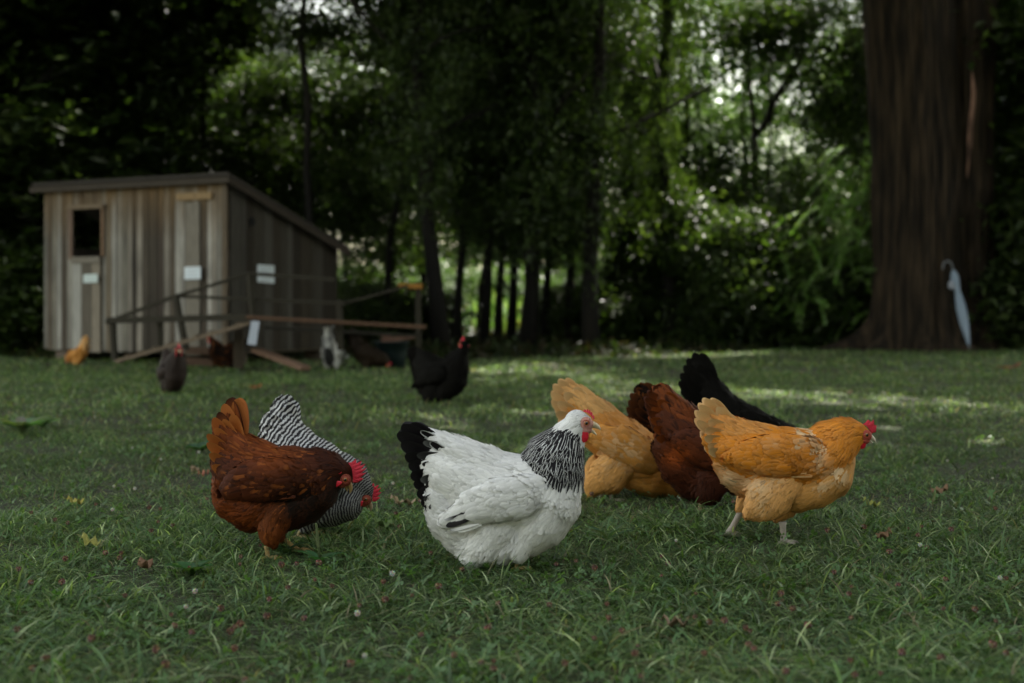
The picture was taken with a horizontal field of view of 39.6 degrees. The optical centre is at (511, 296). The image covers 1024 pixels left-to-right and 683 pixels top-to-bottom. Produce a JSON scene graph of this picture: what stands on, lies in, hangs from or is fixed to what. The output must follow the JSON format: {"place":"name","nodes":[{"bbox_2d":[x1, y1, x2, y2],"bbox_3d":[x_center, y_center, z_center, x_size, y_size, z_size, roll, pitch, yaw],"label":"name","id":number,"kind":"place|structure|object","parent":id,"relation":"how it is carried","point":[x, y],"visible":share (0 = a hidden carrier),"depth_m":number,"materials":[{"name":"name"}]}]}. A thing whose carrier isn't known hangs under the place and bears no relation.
{"place":"outdoors","nodes":[
{"label":"outdoors","id":0,"kind":"place"},
{"bbox_2d":[0,288,1023,682],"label":"ground","id":1,"kind":"structure","parent":0,"point":[402,455],"depth_m":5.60,"materials":[{"name":"green plant"}]},
{"bbox_2d":[0,415,53,433],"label":"weed","id":2,"kind":"object","parent":1,"relation":"on","point":[23,424],"visible":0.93,"depth_m":6.93,"materials":[{"name":"green plant"}]},
{"bbox_2d":[0,229,99,351],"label":"bush","id":3,"kind":"object","parent":1,"relation":"on","point":[22,295],"visible":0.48,"depth_m":16.04,"materials":[{"name":"green plant"}]},
{"bbox_2d":[2,212,100,266],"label":"tree","id":4,"kind":"object","parent":1,"relation":"on","point":[81,239],"depth_m":20.24,"materials":[{"name":"green plant"}]},
{"bbox_2d":[65,335,90,364],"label":"hen","id":5,"kind":"object","parent":1,"relation":"on","point":[78,354],"visible":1,"depth_m":13.95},
{"bbox_2d":[0,0,184,338],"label":"edge tree","id":6,"kind":"object","parent":1,"relation":"on","point":[100,133],"visible":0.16,"depth_m":17.99,"materials":[{"name":"green plant"}]},
{"bbox_2d":[0,0,197,257],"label":"edge tree","id":7,"kind":"object","parent":1,"relation":"on","point":[34,119],"visible":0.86,"depth_m":16.98,"materials":[{"name":"green plant"}]},
{"bbox_2d":[13,0,250,245],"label":"edge tree","id":8,"kind":"object","parent":1,"relation":"on","point":[159,144],"visible":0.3,"depth_m":18.61,"materials":[{"name":"green plant"}]},
{"bbox_2d":[18,0,248,163],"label":"tree","id":9,"kind":"object","parent":1,"relation":"on","point":[166,8],"visible":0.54,"depth_m":18.43,"materials":[{"name":"green plant"}]},
{"bbox_2d":[156,344,187,393],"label":"hen","id":10,"kind":"object","parent":1,"relation":"on","point":[171,371],"visible":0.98,"depth_m":9.76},
{"bbox_2d":[115,321,250,362],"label":"ramp","id":11,"kind":"structure","parent":1,"relation":"on","point":[183,341],"depth_m":12.67,"materials":[{"name":"brown wood"}]},
{"bbox_2d":[248,321,258,344],"bbox_3d":[-2.307,0.326,12.691,0.104,0.214,0.025,0,0,0],"label":"notice","id":12,"kind":"object","parent":11,"relation":"attached to","point":[253,334],"visible":1,"depth_m":12.69,"materials":[{"name":"paper"}]},
{"bbox_2d":[166,560,211,575],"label":"weed","id":13,"kind":"object","parent":1,"relation":"on","point":[191,569],"visible":1,"depth_m":3.46,"materials":[{"name":"green plant"}]},
{"bbox_2d":[30,172,350,364],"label":"chicken coop","id":14,"kind":"structure","parent":1,"relation":"on","point":[159,234],"depth_m":14.45,"materials":[{"name":"brown wood"}]},
{"bbox_2d":[67,204,104,259],"bbox_3d":[-4.416,-0.668,14.742,0.520,0.570,0.038,0,0,30],"label":"window frame","id":15,"kind":"structure","parent":14,"relation":"in","point":[70,208],"depth_m":14.76,"materials":[{"name":"brown wood"}]},
{"bbox_2d":[71,256,101,352],"bbox_3d":[-4.411,0.082,14.741,0.410,0.990,0.036,0,0,30],"label":"half door","id":16,"kind":"structure","parent":14,"relation":"in","point":[86,297],"depth_m":14.73,"materials":[{"name":"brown wood"}]},
{"bbox_2d":[184,266,200,278],"bbox_3d":[-3.140,-0.231,13.976,0.208,0.126,0.006,0,0,30],"label":"notice","id":17,"kind":"object","parent":14,"relation":"attached to","point":[192,272],"visible":1,"depth_m":13.97,"materials":[{"name":"paper"}]},
{"bbox_2d":[257,264,273,282],"bbox_3d":[-2.473,-0.226,14.300,0.006,0.187,0.264,0,0,30],"label":"notice","id":18,"kind":"object","parent":14,"relation":"attached to","point":[265,268],"visible":0.74,"depth_m":14.29,"materials":[{"name":"paper"}]},
{"bbox_2d":[185,357,214,365],"bbox_3d":[-2.908,0.609,13.275,0.289,0.081,0.080,0,0,10],"label":"slat","id":19,"kind":"object","parent":1,"relation":"on","point":[199,361],"visible":0.69,"depth_m":13.24,"materials":[{"name":"brown wood"}]},
{"bbox_2d":[184,346,208,354],"bbox_3d":[-2.908,0.506,13.275,0.289,0.082,0.080,0,0,10],"label":"slat","id":20,"kind":"object","parent":19,"relation":"on","point":[198,350],"visible":0.66,"depth_m":13.24,"materials":[{"name":"brown wood"}]},
{"bbox_2d":[164,49,269,180],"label":"tree","id":21,"kind":"object","parent":1,"relation":"on","point":[215,81],"visible":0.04,"depth_m":22.55,"materials":[{"name":"green plant"}]},
{"bbox_2d":[160,0,289,172],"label":"edge tree","id":22,"kind":"object","parent":1,"relation":"on","point":[243,42],"visible":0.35,"depth_m":20.45,"materials":[{"name":"green plant"}]},
{"bbox_2d":[206,336,246,368],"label":"hen","id":23,"kind":"object","parent":1,"relation":"on","point":[220,354],"visible":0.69,"depth_m":13.15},
{"bbox_2d":[164,69,343,212],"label":"young tree","id":24,"kind":"object","parent":1,"relation":"on","point":[238,169],"visible":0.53,"depth_m":21.11,"materials":[{"name":"green plant"}]},
{"bbox_2d":[199,55,323,147],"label":"young tree","id":25,"kind":"object","parent":1,"relation":"on","point":[238,94],"visible":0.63,"depth_m":22.71,"materials":[{"name":"green plant"}]},
{"bbox_2d":[105,272,421,368],"bbox_3d":[-2.334,0.217,13.137,3.018,0.892,0.506,0,0,2],"label":"timber pen","id":26,"kind":"object","parent":1,"relation":"on","point":[180,318],"visible":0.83,"depth_m":13.10,"materials":[{"name":"wood"}]},
{"bbox_2d":[246,315,426,328],"bbox_3d":[-1.584,0.230,12.825,1.623,0.121,0.100,0,0,2],"label":"plank","id":27,"kind":"object","parent":26,"relation":"on","point":[336,321],"visible":1,"depth_m":12.78,"materials":[{"name":"wood"}]},
{"bbox_2d":[207,60,352,290],"bbox_3d":[-4.608,-1.917,26.801,3.545,5.174,4.333,0,0,0],"label":"half lit tree","id":28,"kind":"object","parent":1,"relation":"on","point":[223,115],"visible":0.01,"depth_m":26.54,"materials":[{"name":"green plant"}]},
{"bbox_2d":[251,348,310,370],"bbox_3d":[-2.083,0.564,12.800,0.659,0.182,0.120,0,0,38],"label":"plank","id":29,"kind":"object","parent":1,"relation":"on","point":[281,359],"visible":1,"depth_m":12.75,"materials":[{"name":"brown wood"}]},
{"bbox_2d":[206,397,365,559],"bbox_3d":[-0.589,0.476,3.740,0.416,0.421,0.205,0,0,0],"label":"hen","id":30,"kind":"object","parent":1,"relation":"on","point":[271,493],"visible":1,"depth_m":3.69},
{"bbox_2d":[236,0,337,188],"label":"young tree","id":31,"kind":"object","parent":1,"relation":"on","point":[287,54],"visible":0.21,"depth_m":21.94,"materials":[{"name":"green plant"}]},
{"bbox_2d":[217,94,373,225],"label":"young tree","id":32,"kind":"object","parent":1,"relation":"on","point":[299,151],"visible":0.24,"depth_m":21.48,"materials":[{"name":"green plant"}]},
{"bbox_2d":[227,59,378,213],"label":"young tree","id":33,"kind":"object","parent":1,"relation":"on","point":[314,93],"visible":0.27,"depth_m":22.88,"materials":[{"name":"green plant"}]},
{"bbox_2d":[230,1,402,232],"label":"young tree","id":34,"kind":"object","parent":1,"relation":"on","point":[320,71],"visible":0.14,"depth_m":23.38,"materials":[{"name":"green plant"}]},
{"bbox_2d":[258,394,380,538],"bbox_3d":[-0.541,0.475,4.000,0.350,0.400,0.216,0,0,0],"label":"hen","id":35,"kind":"object","parent":1,"relation":"on","point":[282,424],"visible":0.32,"depth_m":3.96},
{"bbox_2d":[294,523,344,564],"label":"weed","id":36,"kind":"object","parent":1,"relation":"on","point":[314,555],"visible":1,"depth_m":3.60,"materials":[{"name":"green plant"}]},
{"bbox_2d":[320,326,348,369],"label":"hen","id":37,"kind":"object","parent":1,"relation":"on","point":[332,356],"visible":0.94,"depth_m":13.00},
{"bbox_2d":[209,0,466,224],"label":"edge tree","id":38,"kind":"object","parent":1,"relation":"on","point":[318,30],"visible":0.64,"depth_m":17.63,"materials":[{"name":"green plant"}]},
{"bbox_2d":[248,99,439,288],"bbox_3d":[-2.466,-1.147,21.116,2.775,3.646,2.515,0,0,28],"label":"young tree","id":39,"kind":"object","parent":1,"relation":"on","point":[354,215],"visible":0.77,"depth_m":20.78,"materials":[{"name":"green plant"}]},
{"bbox_2d":[302,64,409,284],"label":"young tree","id":40,"kind":"object","parent":1,"relation":"on","point":[352,126],"visible":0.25,"depth_m":23.01,"materials":[{"name":"green plant"}]},
{"bbox_2d":[292,0,435,276],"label":"tree","id":41,"kind":"object","parent":1,"relation":"on","point":[348,85],"visible":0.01,"depth_m":49.91,"materials":[{"name":"green plant"}]},
{"bbox_2d":[347,327,390,368],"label":"hen","id":42,"kind":"object","parent":1,"relation":"on","point":[365,354],"visible":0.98,"depth_m":13.14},
{"bbox_2d":[338,270,427,347],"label":"bush","id":43,"kind":"object","parent":1,"relation":"on","point":[365,310],"visible":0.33,"depth_m":18.27,"materials":[{"name":"green plant"}]},
{"bbox_2d":[277,0,496,321],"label":"edge tree","id":44,"kind":"object","parent":1,"relation":"on","point":[389,258],"visible":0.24,"depth_m":20.43,"materials":[{"name":"green plant"}]},
{"bbox_2d":[315,98,458,302],"bbox_3d":[-1.860,-1.242,22.498,2.565,3.833,2.547,0,0,42],"label":"young tree","id":45,"kind":"object","parent":1,"relation":"on","point":[417,254],"visible":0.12,"depth_m":22.38,"materials":[{"name":"green plant"}]},
{"bbox_2d":[373,341,408,368],"bbox_3d":[-1.140,0.549,13.400,0.350,0.255,0.350,0,0,0],"label":"feed tub","id":46,"kind":"object","parent":1,"relation":"on","point":[396,352],"visible":0.82,"depth_m":13.27,"materials":[{"name":"plastic"}]},
{"bbox_2d":[381,336,415,341],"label":"scrap boards","id":47,"kind":"object","parent":46,"relation":"on","point":[390,339],"visible":0.75,"depth_m":13.33,"materials":[{"name":"brown wood"}]},
{"bbox_2d":[352,35,435,294],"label":"tree","id":48,"kind":"object","parent":1,"relation":"on","point":[423,277],"visible":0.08,"depth_m":22.68,"materials":[{"name":"green plant"}]},
{"bbox_2d":[321,126,477,295],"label":"half lit tree","id":49,"kind":"object","parent":1,"relation":"on","point":[354,265],"visible":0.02,"depth_m":28.99,"materials":[{"name":"green plant"}]},
{"bbox_2d":[0,327,817,359],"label":"undergrowth","id":50,"kind":"object","parent":1,"relation":"on","point":[625,348],"visible":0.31,"depth_m":16.53,"materials":[{"name":"green plant"}]},
{"bbox_2d":[339,279,493,340],"bbox_3d":[-1.568,0.319,20.930,2.724,1.178,2.781,0,0,0],"label":"bush","id":51,"kind":"object","parent":1,"relation":"on","point":[398,305],"visible":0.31,"depth_m":20.65,"materials":[{"name":"green plant"}]},
{"bbox_2d":[340,78,498,275],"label":"tree","id":52,"kind":"object","parent":1,"relation":"on","point":[445,255],"visible":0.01,"depth_m":53.42,"materials":[{"name":"green plant"}]},
{"bbox_2d":[338,275,506,310],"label":"bush","id":53,"kind":"object","parent":1,"relation":"on","point":[445,290],"visible":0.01,"depth_m":29.24,"materials":[{"name":"green plant"}]},
{"bbox_2d":[337,0,519,352],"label":"edge tree","id":54,"kind":"object","parent":1,"relation":"on","point":[427,130],"visible":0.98,"depth_m":16.62,"materials":[{"name":"green plant"}]},
{"bbox_2d":[407,336,470,403],"bbox_3d":[-0.471,0.469,9.050,0.477,0.442,0.235,0,0,32],"label":"hen","id":55,"kind":"object","parent":1,"relation":"on","point":[437,378],"visible":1,"depth_m":8.95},
{"bbox_2d":[368,58,517,332],"bbox_3d":[-0.554,-4.319,22.104,3.365,10.068,2.960,0,0,0],"label":"tree","id":56,"kind":"object","parent":1,"relation":"on","point":[480,290],"depth_m":21.97,"materials":[{"name":"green plant"}]},
{"bbox_2d":[376,3,518,343],"bbox_3d":[-0.695,-3.909,19.032,2.329,9.226,2.047,0,0,0],"label":"edge tree","id":57,"kind":"object","parent":1,"relation":"on","point":[457,317],"visible":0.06,"depth_m":18.93,"materials":[{"name":"green plant"}]},
{"bbox_2d":[378,256,552,311],"bbox_3d":[-1.515,-0.004,31.674,5.558,1.900,4.426,0,0,0],"label":"bush","id":58,"kind":"object","parent":1,"relation":"on","point":[469,279],"visible":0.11,"depth_m":31.10,"materials":[{"name":"green plant"}]},
{"bbox_2d":[392,0,588,349],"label":"edge tree","id":59,"kind":"object","parent":1,"relation":"on","point":[485,324],"visible":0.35,"depth_m":17.51,"materials":[{"name":"green plant"}]},
{"bbox_2d":[397,409,600,570],"bbox_3d":[-0.032,0.480,3.550,0.508,0.402,0.227,0,0,0],"label":"hen","id":60,"kind":"object","parent":1,"relation":"on","point":[482,503],"visible":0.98,"depth_m":3.49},
{"bbox_2d":[367,4,643,339],"bbox_3d":[-0.113,-4.230,20.146,4.142,9.871,4.072,0,0,0],"label":"tree","id":61,"kind":"object","parent":1,"relation":"on","point":[511,322],"depth_m":19.92,"materials":[{"name":"green plant"}]},
{"bbox_2d":[0,427,1023,682],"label":"clover","id":62,"kind":"object","parent":1,"relation":"on","point":[408,647],"visible":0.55,"depth_m":3.26,"materials":[{"name":"green plant"}]},
{"bbox_2d":[440,35,584,335],"bbox_3d":[-0.227,-3.988,20.500,3.429,9.393,3.202,0,0,-28],"label":"edge tree","id":63,"kind":"object","parent":1,"relation":"on","point":[498,320],"visible":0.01,"depth_m":20.46,"materials":[{"name":"green plant"}]},
{"bbox_2d":[463,260,566,303],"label":"bush","id":64,"kind":"object","parent":1,"relation":"on","point":[521,278],"visible":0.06,"depth_m":32.82,"materials":[{"name":"green plant"}]},
{"bbox_2d":[436,218,599,276],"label":"tree","id":65,"kind":"object","parent":1,"relation":"on","point":[466,262],"depth_m":48.64,"materials":[{"name":"green plant"}]},
{"bbox_2d":[430,0,642,351],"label":"edge tree","id":66,"kind":"object","parent":1,"relation":"on","point":[533,219],"visible":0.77,"depth_m":17.16,"materials":[{"name":"green plant"}]},
{"bbox_2d":[516,279,581,336],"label":"bush","id":67,"kind":"object","parent":1,"relation":"on","point":[552,291],"visible":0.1,"depth_m":21.23,"materials":[{"name":"green plant"}]},
{"bbox_2d":[446,0,652,338],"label":"edge tree","id":68,"kind":"object","parent":1,"relation":"on","point":[546,284],"visible":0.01,"depth_m":19.71,"materials":[{"name":"green plant"}]},
{"bbox_2d":[520,247,612,294],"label":"bush","id":69,"kind":"object","parent":1,"relation":"on","point":[578,280],"visible":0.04,"depth_m":28.94,"materials":[{"name":"green plant"}]},
{"bbox_2d":[441,3,693,277],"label":"tree","id":70,"kind":"object","parent":1,"relation":"on","point":[477,254],"visible":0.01,"depth_m":45.57,"materials":[{"name":"green plant"}]},
{"bbox_2d":[478,0,659,348],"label":"edge tree","id":71,"kind":"object","parent":1,"relation":"on","point":[570,276],"visible":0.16,"depth_m":18.41,"materials":[{"name":"green plant"}]},
{"bbox_2d":[582,522,631,540],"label":"weed","id":72,"kind":"object","parent":1,"relation":"on","point":[612,531],"visible":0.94,"depth_m":3.92,"materials":[{"name":"green plant"}]},
{"bbox_2d":[538,271,677,348],"bbox_3d":[1.297,0.383,18.870,2.375,1.459,2.456,0,0,34],"label":"bush","id":73,"kind":"object","parent":1,"relation":"on","point":[617,310],"visible":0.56,"depth_m":18.34,"materials":[{"name":"green plant"}]},
{"bbox_2d":[551,378,681,500],"bbox_3d":[0.389,0.489,4.750,0.521,0.433,0.233,0,0,0],"label":"hen","id":74,"kind":"object","parent":1,"relation":"on","point":[618,445],"visible":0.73,"depth_m":4.67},
{"bbox_2d":[528,0,735,351],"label":"edge tree","id":75,"kind":"object","parent":1,"relation":"on","point":[590,329],"visible":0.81,"depth_m":17.35,"materials":[{"name":"green plant"}]},
{"bbox_2d":[626,382,654,433],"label":"hen","id":76,"kind":"object","parent":1,"relation":"on","point":[636,409],"visible":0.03,"depth_m":4.95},
{"bbox_2d":[583,26,715,229],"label":"young tree","id":77,"kind":"object","parent":1,"relation":"on","point":[685,103],"visible":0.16,"depth_m":21.76,"materials":[{"name":"green plant"}]},
{"bbox_2d":[602,0,703,220],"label":"edge tree","id":78,"kind":"object","parent":1,"relation":"on","point":[640,84],"visible":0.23,"depth_m":19.91,"materials":[{"name":"green plant"}]},
{"bbox_2d":[607,0,710,348],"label":"edge tree","id":79,"kind":"object","parent":1,"relation":"on","point":[663,128],"visible":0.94,"depth_m":18.43,"materials":[{"name":"green plant"}]},
{"bbox_2d":[597,162,722,346],"bbox_3d":[1.978,-0.053,19.670,2.375,3.567,2.456,0,0,34],"label":"bush","id":80,"kind":"object","parent":1,"relation":"on","point":[627,241],"visible":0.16,"depth_m":19.29,"materials":[{"name":"green plant"}]},
{"bbox_2d":[643,382,736,510],"bbox_3d":[0.644,0.473,4.502,0.452,0.408,0.223,0,0,0],"label":"hen","id":81,"kind":"object","parent":1,"relation":"on","point":[682,458],"visible":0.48,"depth_m":4.44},
{"bbox_2d":[609,0,781,209],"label":"half lit tree","id":82,"kind":"object","parent":1,"relation":"on","point":[716,72],"visible":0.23,"depth_m":22.63,"materials":[{"name":"green plant"}]},
{"bbox_2d":[597,165,807,349],"bbox_3d":[2.489,-0.145,18.654,2.340,3.233,2.959,0,0,-45],"label":"bush","id":83,"kind":"object","parent":1,"relation":"on","point":[707,250],"visible":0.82,"depth_m":18.05,"materials":[{"name":"green plant"}]},
{"bbox_2d":[604,0,805,254],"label":"tree","id":84,"kind":"object","parent":1,"relation":"on","point":[708,82],"visible":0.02,"depth_m":43.58,"materials":[{"name":"green plant"}]},
{"bbox_2d":[614,91,799,222],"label":"young tree","id":85,"kind":"object","parent":1,"relation":"on","point":[723,160],"visible":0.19,"depth_m":21.72,"materials":[{"name":"green plant"}]},
{"bbox_2d":[604,80,809,249],"bbox_3d":[4.341,-2.044,30.259,5.143,5.334,4.940,0,0,-24],"label":"half lit tree","id":86,"kind":"object","parent":1,"relation":"on","point":[715,114],"visible":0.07,"depth_m":29.78,"materials":[{"name":"green plant"}]},
{"bbox_2d":[678,353,795,427],"bbox_3d":[0.901,0.446,5.398,0.532,0.462,0.229,0,0,0],"label":"hen","id":87,"kind":"object","parent":1,"relation":"on","point":[699,381],"visible":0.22,"depth_m":5.36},
{"bbox_2d":[673,142,828,245],"bbox_3d":[3.047,-0.316,20.671,2.600,3.913,3.288,0,0,-45],"label":"bush","id":88,"kind":"object","parent":1,"relation":"on","point":[727,187],"visible":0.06,"depth_m":20.19,"materials":[{"name":"green plant"}]},
{"bbox_2d":[670,193,833,350],"bbox_3d":[3.091,-0.091,18.737,2.452,2.503,2.503,0,0,0],"label":"bush","id":89,"kind":"object","parent":1,"relation":"on","point":[738,330],"visible":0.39,"depth_m":18.25,"materials":[{"name":"green plant"}]},
{"bbox_2d":[673,0,857,260],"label":"half lit tree","id":90,"kind":"object","parent":1,"relation":"on","point":[739,101],"visible":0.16,"depth_m":26.68,"materials":[{"name":"green plant"}]},
{"bbox_2d":[674,0,862,201],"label":"young tree","id":91,"kind":"object","parent":1,"relation":"on","point":[777,23],"visible":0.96,"depth_m":22.10,"materials":[{"name":"green plant"}]},
{"bbox_2d":[698,0,862,186],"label":"forked stem","id":92,"kind":"object","parent":1,"relation":"on","point":[755,131],"visible":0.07,"depth_m":24.96,"materials":[{"name":"green plant"}]},
{"bbox_2d":[694,398,875,544],"bbox_3d":[0.751,0.477,3.900,0.497,0.398,0.204,0,0,0],"label":"hen","id":93,"kind":"object","parent":1,"relation":"on","point":[765,472],"visible":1,"depth_m":3.84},
{"bbox_2d":[748,117,842,228],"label":"tree","id":94,"kind":"object","parent":1,"relation":"on","point":[779,136],"visible":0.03,"depth_m":51.30,"materials":[{"name":"green plant"}]},
{"bbox_2d":[724,124,867,266],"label":"young tree","id":95,"kind":"object","parent":1,"relation":"on","point":[813,195],"visible":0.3,"depth_m":22.64,"materials":[{"name":"green plant"}]},
{"bbox_2d":[737,244,867,348],"bbox_3d":[3.768,0.278,19.079,2.672,1.946,2.763,0,0,34],"label":"bush","id":96,"kind":"object","parent":1,"relation":"on","point":[795,336],"visible":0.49,"depth_m":18.30,"materials":[{"name":"green plant"}]},
{"bbox_2d":[745,36,870,256],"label":"half lit tree","id":97,"kind":"object","parent":1,"relation":"on","point":[804,103],"visible":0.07,"depth_m":25.98,"materials":[{"name":"green plant"}]},
{"bbox_2d":[759,108,875,340],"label":"sapling","id":98,"kind":"object","parent":1,"relation":"on","point":[858,235],"visible":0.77,"depth_m":18.45,"materials":[{"name":"green plant"}]},
{"bbox_2d":[772,0,870,240],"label":"young tree","id":99,"kind":"object","parent":1,"relation":"on","point":[847,115],"visible":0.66,"depth_m":22.24,"materials":[{"name":"green plant"}]},
{"bbox_2d":[800,217,872,342],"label":"bush","id":100,"kind":"object","parent":1,"relation":"on","point":[865,298],"visible":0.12,"depth_m":19.00,"materials":[{"name":"green plant"}]},
{"bbox_2d":[840,12,871,252],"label":"edge tree","id":101,"kind":"object","parent":1,"relation":"on","point":[862,224],"visible":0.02,"depth_m":23.85,"materials":[{"name":"green plant"}]},
{"bbox_2d":[777,0,1002,253],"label":"tree","id":102,"kind":"object","parent":1,"relation":"on","point":[855,24],"depth_m":46.90,"materials":[{"name":"green plant"}]},
{"bbox_2d":[814,0,1001,351],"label":"tree","id":103,"kind":"object","parent":1,"relation":"on","point":[931,104],"visible":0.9,"depth_m":17.57,"materials":[{"name":"brown plant"}]},
{"bbox_2d":[942,261,969,349],"bbox_3d":[5.400,0.102,17.215,0.166,1.081,0.406,0,0,-23],"label":"umbrella","id":104,"kind":"object","parent":1,"relation":"on","point":[961,308],"visible":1,"depth_m":17.18,"materials":[{"name":"fabric"}]},
{"bbox_2d":[950,0,1023,345],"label":"edge tree","id":105,"kind":"object","parent":1,"relation":"on","point":[1010,61],"visible":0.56,"depth_m":17.84,"materials":[{"name":"green plant"}]},
{"bbox_2d":[960,169,1023,350],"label":"bush","id":106,"kind":"object","parent":1,"relation":"on","point":[1003,248],"visible":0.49,"depth_m":17.66,"materials":[{"name":"green plant"}]},
{"bbox_2d":[259,0,852,270],"label":"sky","id":107,"kind":"structure","parent":0,"point":[716,57],"materials":[{"name":"white"}]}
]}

